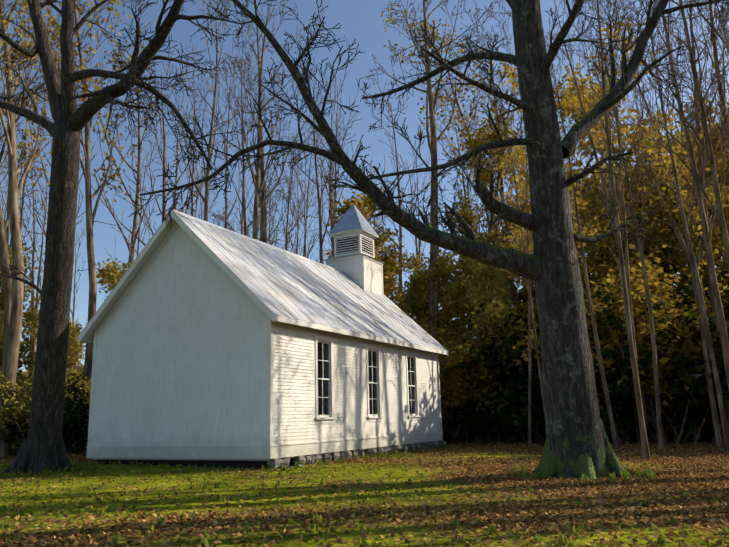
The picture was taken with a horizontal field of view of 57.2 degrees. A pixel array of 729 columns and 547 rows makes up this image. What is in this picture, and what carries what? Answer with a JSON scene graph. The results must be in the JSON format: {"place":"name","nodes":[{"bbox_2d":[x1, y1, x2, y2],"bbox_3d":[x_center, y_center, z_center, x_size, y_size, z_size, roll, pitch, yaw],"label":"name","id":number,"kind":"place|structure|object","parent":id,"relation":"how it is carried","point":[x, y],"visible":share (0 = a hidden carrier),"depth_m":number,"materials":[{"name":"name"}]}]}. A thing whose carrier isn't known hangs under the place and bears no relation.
{"place":"outdoors","nodes":[
{"label":"outdoors","id":0,"kind":"place"},
{"bbox_2d":[0,368,728,546],"bbox_3d":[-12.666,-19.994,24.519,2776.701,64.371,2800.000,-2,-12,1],"label":"ground","id":1,"kind":"structure","parent":0,"point":[412,529],"depth_m":10.72,"materials":[{"name":"green plant"}]},
{"bbox_2d":[0,0,248,473],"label":"tree","id":2,"kind":"object","parent":1,"relation":"on","point":[42,448],"visible":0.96,"depth_m":16.72,"materials":[{"name":"brown plant"}]},
{"bbox_2d":[78,204,447,468],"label":"church","id":3,"kind":"structure","parent":1,"relation":"on","point":[215,345],"depth_m":19.57,"materials":[{"name":"white paint"}]},
{"bbox_2d":[0,0,728,459],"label":"forest trees","id":4,"kind":"object","parent":1,"relation":"on","point":[12,314],"depth_m":32.27,"materials":[{"name":"plant"}]},
{"bbox_2d":[0,253,728,454],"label":"bushes","id":5,"kind":"object","parent":1,"relation":"on","point":[518,381],"visible":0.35,"depth_m":29.43,"materials":[{"name":"green plant"}]},
{"bbox_2d":[0,435,728,546],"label":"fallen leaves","id":6,"kind":"object","parent":1,"relation":"on","point":[569,513],"visible":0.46,"depth_m":9.27,"materials":[{"name":"brown plant"}]},
{"bbox_2d":[0,444,728,546],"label":"grass tufts","id":7,"kind":"object","parent":1,"relation":"on","point":[648,474],"visible":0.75,"depth_m":11.19,"materials":[{"name":"green plant"}]},
{"bbox_2d":[128,0,728,480],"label":"tree","id":8,"kind":"object","parent":1,"relation":"on","point":[578,444],"visible":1,"depth_m":13.66,"materials":[{"name":"grey plant"}]},
{"bbox_2d":[450,0,728,441],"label":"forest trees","id":9,"kind":"object","parent":1,"relation":"on","point":[490,273],"depth_m":34.43,"materials":[{"name":"yellow plant"}]},
{"bbox_2d":[0,0,728,371],"label":"sky","id":10,"kind":"structure","parent":0,"point":[362,21],"materials":[{"name":"blue"}]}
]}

